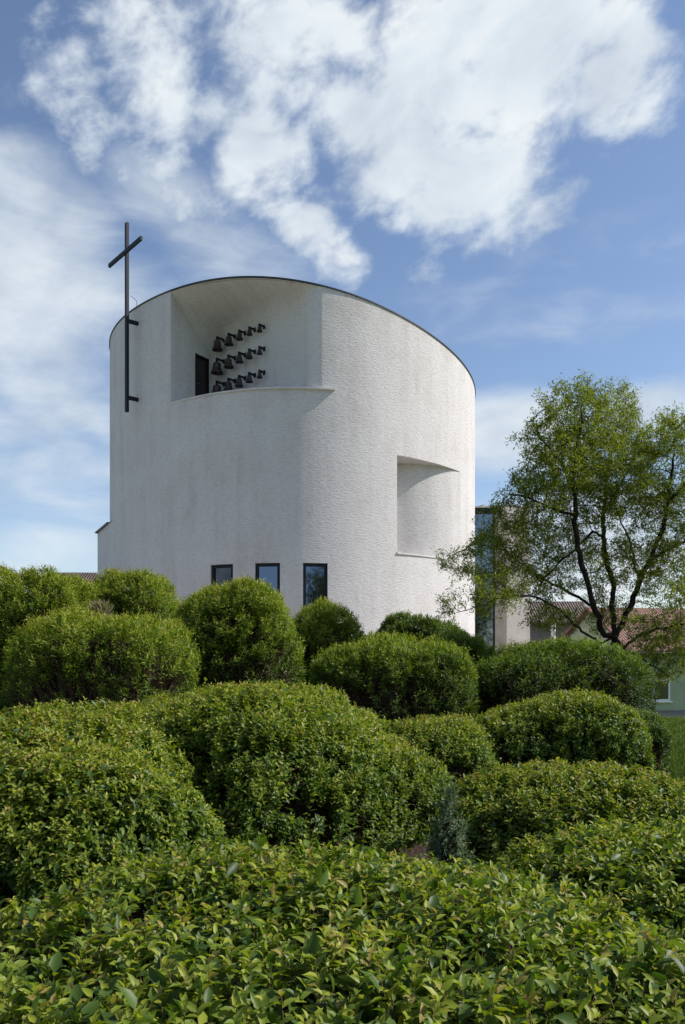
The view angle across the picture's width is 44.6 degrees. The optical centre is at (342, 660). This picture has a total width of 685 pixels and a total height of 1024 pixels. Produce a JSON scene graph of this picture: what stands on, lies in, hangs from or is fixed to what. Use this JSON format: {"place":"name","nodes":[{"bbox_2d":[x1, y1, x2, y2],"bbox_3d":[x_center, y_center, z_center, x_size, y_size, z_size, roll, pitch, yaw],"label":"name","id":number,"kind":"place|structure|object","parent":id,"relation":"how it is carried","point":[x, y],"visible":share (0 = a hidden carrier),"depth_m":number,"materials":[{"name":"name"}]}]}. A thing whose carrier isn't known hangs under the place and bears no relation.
{"place":"outdoors","nodes":[
{"label":"outdoors","id":0,"kind":"place"},
{"bbox_2d":[0,0,684,607],"label":"sky","id":1,"kind":"structure","parent":0,"point":[505,179],"materials":[{"name":"blue"}]},
{"bbox_2d":[380,762,678,864],"bbox_3d":[-2.500,2.396,12.750,21.000,0.001,28.500,0,0,0],"label":"soil bed","id":2,"kind":"object","parent":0,"point":[416,850],"depth_m":10.45,"materials":[{"name":"brown soil"}]},
{"bbox_2d":[0,562,101,713],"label":"tall shrub","id":3,"kind":"object","parent":2,"relation":"on","point":[19,603],"visible":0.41,"depth_m":18.41,"materials":[{"name":"green plant"}]},
{"bbox_2d":[85,599,115,635],"bbox_3d":[-5.189,0.523,17.895,0.652,3.755,0.683,0,0,-28],"label":"dry plume","id":4,"kind":"object","parent":2,"relation":"on","point":[102,606],"visible":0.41,"depth_m":17.80,"materials":[{"name":"beige plant"}]},
{"bbox_2d":[0,602,204,713],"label":"tall shrub","id":5,"kind":"object","parent":2,"relation":"on","point":[85,661],"visible":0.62,"depth_m":15.27,"materials":[{"name":"green plant"}]},
{"bbox_2d":[0,703,228,940],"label":"shrub","id":6,"kind":"object","parent":2,"relation":"on","point":[80,795],"visible":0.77,"depth_m":6.09,"materials":[{"name":"green plant"}]},
{"bbox_2d":[72,564,181,687],"bbox_3d":[-5.655,-0.013,21.513,3.392,5.010,3.541,0,0,0],"label":"tall shrub","id":7,"kind":"object","parent":2,"relation":"on","point":[135,597],"visible":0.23,"depth_m":20.65,"materials":[{"name":"green plant"}]},
{"bbox_2d":[0,677,453,859],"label":"shrub","id":8,"kind":"object","parent":2,"relation":"on","point":[281,764],"visible":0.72,"depth_m":8.59,"materials":[{"name":"green plant"}]},
{"bbox_2d":[172,572,308,691],"bbox_3d":[-2.318,0.251,18.766,3.197,4.437,3.003,0,0,0],"label":"tall shrub","id":9,"kind":"object","parent":2,"relation":"on","point":[241,634],"visible":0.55,"depth_m":17.83,"materials":[{"name":"green plant"}]},
{"bbox_2d":[284,595,367,684],"bbox_3d":[-0.447,0.373,21.926,2.747,4.215,2.734,0,0,0],"label":"tall shrub","id":10,"kind":"object","parent":2,"relation":"on","point":[323,628],"visible":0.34,"depth_m":21.19,"materials":[{"name":"green plant"}]},
{"bbox_2d":[0,834,684,1023],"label":"clipped hedge","id":11,"kind":"object","parent":2,"relation":"on","point":[260,931],"visible":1,"depth_m":2.42,"materials":[{"name":"green plant"}]},
{"bbox_2d":[306,627,482,722],"bbox_3d":[0.944,0.870,17.350,3.996,3.234,3.472,0,0,0],"label":"tall shrub","id":12,"kind":"object","parent":2,"relation":"on","point":[394,676],"visible":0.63,"depth_m":16.22,"materials":[{"name":"green plant"}]},
{"bbox_2d":[385,711,503,828],"bbox_3d":[1.330,1.600,12.239,2.318,1.678,2.224,0,0,0],"label":"shrub","id":13,"kind":"object","parent":2,"relation":"on","point":[458,745],"visible":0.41,"depth_m":11.53,"materials":[{"name":"green plant"}]},
{"bbox_2d":[420,780,476,868],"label":"feathery plant","id":14,"kind":"object","parent":2,"relation":"on","point":[446,845],"visible":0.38,"depth_m":7.08,"materials":[{"name":"green plant"}]},
{"bbox_2d":[432,628,497,717],"bbox_3d":[3.382,0.726,24.011,2.493,3.436,2.625,0,0,0],"label":"tall shrub","id":15,"kind":"object","parent":2,"relation":"on","point":[473,643],"visible":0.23,"depth_m":23.34,"materials":[{"name":"green plant"}]},
{"bbox_2d":[426,756,684,868],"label":"shrub","id":16,"kind":"object","parent":2,"relation":"on","point":[500,808],"visible":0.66,"depth_m":7.61,"materials":[{"name":"green plant"}]},
{"bbox_2d":[431,369,684,685],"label":"broadleaf tree","id":17,"kind":"object","parent":2,"relation":"on","point":[614,441],"visible":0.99,"depth_m":21.37,"materials":[{"name":"green plant"}]},
{"bbox_2d":[459,632,659,719],"bbox_3d":[4.657,0.909,18.548,4.487,3.126,3.673,0,0,0],"label":"tall shrub","id":18,"kind":"object","parent":2,"relation":"on","point":[525,671],"visible":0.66,"depth_m":17.54,"materials":[{"name":"green plant"}]},
{"bbox_2d":[470,687,656,773],"bbox_3d":[3.312,1.433,13.566,3.238,2.034,3.062,0,0,0],"label":"shrub","id":19,"kind":"object","parent":2,"relation":"on","point":[571,726],"visible":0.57,"depth_m":12.44,"materials":[{"name":"green plant"}]},
{"bbox_2d":[482,813,684,943],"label":"shrub","id":20,"kind":"object","parent":2,"relation":"on","point":[641,869],"visible":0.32,"depth_m":3.99,"materials":[{"name":"green plant"}]},
{"bbox_2d":[624,706,673,776],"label":"tall shrub","id":21,"kind":"object","parent":2,"relation":"on","point":[661,738],"visible":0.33,"depth_m":15.07,"materials":[{"name":"green plant"}]},
{"bbox_2d":[530,601,585,652],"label":"building","id":22,"kind":"structure","parent":0,"point":[536,637],"depth_m":54.50,"materials":[{"name":"metal"}]},
{"bbox_2d":[561,607,684,716],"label":"green house","id":23,"kind":"structure","parent":0,"point":[671,698],"depth_m":35.42,"materials":[{"name":"paint"}]},
{"bbox_2d":[652,679,672,701],"bbox_3d":[13.447,1.288,35.244,0.920,0.975,0.245,0,0,-11],"label":"window","id":24,"kind":"structure","parent":23,"relation":"in","point":[664,691],"depth_m":35.26,"materials":[{"name":"white glass"}]},
{"bbox_2d":[655,716,684,786],"bbox_3d":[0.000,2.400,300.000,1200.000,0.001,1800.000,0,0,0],"label":"ground","id":25,"kind":"structure","parent":0,"point":[674,733],"depth_m":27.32,"materials":[{"name":"green plant"}]},
{"bbox_2d":[95,276,475,636],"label":"church","id":26,"kind":"structure","parent":25,"relation":"on","point":[330,454],"depth_m":35.36,"materials":[{"name":"white paint"}]},
{"bbox_2d":[108,222,142,412],"bbox_3d":[-9.513,-15.365,37.558,0.700,8.470,3.321,0,0,-39],"label":"wall cross","id":27,"kind":"object","parent":26,"relation":"attached to","point":[127,250],"depth_m":37.39,"materials":[{"name":"paint"}]},
{"bbox_2d":[195,353,208,395],"bbox_3d":[-6.403,-12.310,37.840,0.145,2.910,0.954,0,0,32],"label":"door","id":28,"kind":"structure","parent":26,"relation":"in","point":[201,363],"depth_m":37.89,"materials":[{"name":"metal"}]},
{"bbox_2d":[211,357,224,374],"bbox_3d":[-5.601,-13.261,37.625,0.560,0.799,0.709,0,0,39],"label":"bell","id":29,"kind":"object","parent":26,"relation":"attached to","point":[217,369],"visible":1,"depth_m":37.50,"materials":[{"name":"brown metal"}]},
{"bbox_2d":[212,336,224,351],"bbox_3d":[-5.582,-14.275,37.648,0.490,0.709,0.650,0,0,39],"label":"bell","id":30,"kind":"object","parent":26,"relation":"attached to","point":[217,347],"visible":0.99,"depth_m":37.53,"materials":[{"name":"brown metal"}]},
{"bbox_2d":[212,380,224,392],"bbox_3d":[-5.607,-12.218,37.618,0.580,0.825,0.726,0,0,39],"label":"bell","id":31,"kind":"object","parent":26,"relation":"attached to","point":[216,387],"visible":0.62,"depth_m":37.44,"materials":[{"name":"brown metal"}]},
{"bbox_2d":[211,564,232,598],"bbox_3d":[-4.974,-2.950,34.783,1.080,2.050,0.467,0,0,11],"label":"window","id":32,"kind":"structure","parent":26,"relation":"in","point":[221,572],"depth_m":34.80,"materials":[{"name":"glass"}]},
{"bbox_2d":[223,377,235,390],"bbox_3d":[-5.009,-12.288,37.205,0.470,0.683,0.620,0,0,66],"label":"bell","id":33,"kind":"object","parent":26,"relation":"attached to","point":[228,384],"visible":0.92,"depth_m":37.08,"materials":[{"name":"brown metal"}]},
{"bbox_2d":[224,354,235,368],"bbox_3d":[-5.004,-13.328,37.211,0.455,0.664,0.610,0,0,65],"label":"bell","id":34,"kind":"object","parent":26,"relation":"attached to","point":[228,363],"visible":1,"depth_m":37.13,"materials":[{"name":"brown metal"}]},
{"bbox_2d":[224,333,235,346],"bbox_3d":[-4.993,-14.320,37.226,0.420,0.619,0.585,0,0,62],"label":"bell","id":35,"kind":"object","parent":26,"relation":"attached to","point":[228,342],"visible":1,"depth_m":37.16,"materials":[{"name":"brown metal"}]},
{"bbox_2d":[235,375,245,387],"bbox_3d":[-4.535,-12.333,36.894,0.399,0.594,0.570,0,0,17],"label":"bell","id":36,"kind":"object","parent":26,"relation":"attached to","point":[238,384],"visible":0.99,"depth_m":36.77,"materials":[{"name":"brown metal"}]},
{"bbox_2d":[235,351,245,363],"bbox_3d":[-4.498,-13.382,36.889,0.370,0.555,0.548,0,0,39],"label":"bell","id":37,"kind":"object","parent":26,"relation":"attached to","point":[239,360],"visible":1,"depth_m":36.78,"materials":[{"name":"brown metal"}]},
{"bbox_2d":[236,329,245,340],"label":"bell","id":38,"kind":"object","parent":26,"relation":"attached to","point":[239,336],"visible":1,"depth_m":36.80,"materials":[{"name":"brown metal"}]},
{"bbox_2d":[245,372,255,382],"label":"bell","id":39,"kind":"object","parent":26,"relation":"attached to","point":[249,378],"visible":1,"depth_m":36.42,"materials":[{"name":"brown metal"}]},
{"bbox_2d":[246,348,255,359],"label":"bell","id":40,"kind":"object","parent":26,"relation":"attached to","point":[249,355],"visible":1,"depth_m":36.44,"materials":[{"name":"brown metal"}]},
{"bbox_2d":[246,326,255,335],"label":"bell","id":41,"kind":"object","parent":26,"relation":"attached to","point":[249,331],"visible":1,"depth_m":36.45,"materials":[{"name":"brown metal"}]},
{"bbox_2d":[257,346,264,354],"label":"bell","id":42,"kind":"object","parent":26,"relation":"attached to","point":[260,349],"visible":1,"depth_m":36.14,"materials":[{"name":"brown metal"}]},
{"bbox_2d":[257,369,264,378],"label":"bell","id":43,"kind":"object","parent":26,"relation":"attached to","point":[259,375],"visible":1,"depth_m":36.13,"materials":[{"name":"brown metal"}]},
{"bbox_2d":[257,323,264,332],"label":"bell","id":44,"kind":"object","parent":26,"relation":"attached to","point":[259,329],"visible":1,"depth_m":36.13,"materials":[{"name":"brown metal"}]},
{"bbox_2d":[255,563,279,603],"bbox_3d":[-3.052,-2.950,34.251,1.037,2.050,0.230,0,0,7],"label":"window","id":45,"kind":"structure","parent":26,"relation":"in","point":[270,572],"depth_m":34.24,"materials":[{"name":"glass"}]},
{"bbox_2d":[303,563,327,611],"bbox_3d":[-1.129,-2.950,34.288,1.015,2.050,0.248,0,0,-9],"label":"window","id":46,"kind":"structure","parent":26,"relation":"in","point":[315,575],"depth_m":34.27,"materials":[{"name":"glass"}]},
{"bbox_2d":[495,504,529,652],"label":"concrete block","id":47,"kind":"structure","parent":25,"relation":"on","point":[508,625],"depth_m":45.73,"materials":[{"name":"paint"}]},
{"bbox_2d":[551,623,555,639],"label":"downpipe post","id":48,"kind":"object","parent":25,"relation":"on","point":[552,634],"visible":0.02,"depth_m":44.90,"materials":[{"name":"white metal"}]},
{"label":"forecourt","id":49,"kind":"structure","parent":0,"visible":0},
{"bbox_2d":[53,572,97,592],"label":"tiled house","id":50,"kind":"structure","parent":49,"relation":"on","point":[89,576],"depth_m":55.66,"materials":[{"name":"tile"}]},
{"bbox_2d":[375,609,465,643],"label":"tall shrub","id":51,"kind":"object","parent":49,"relation":"on","point":[411,624],"visible":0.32,"depth_m":26.12,"materials":[{"name":"green plant"}]},
{"bbox_2d":[475,506,494,654],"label":"glass link","id":52,"kind":"object","parent":49,"relation":"on","point":[485,629],"visible":0.07,"depth_m":46.22,"materials":[{"name":"blue"}]}
]}

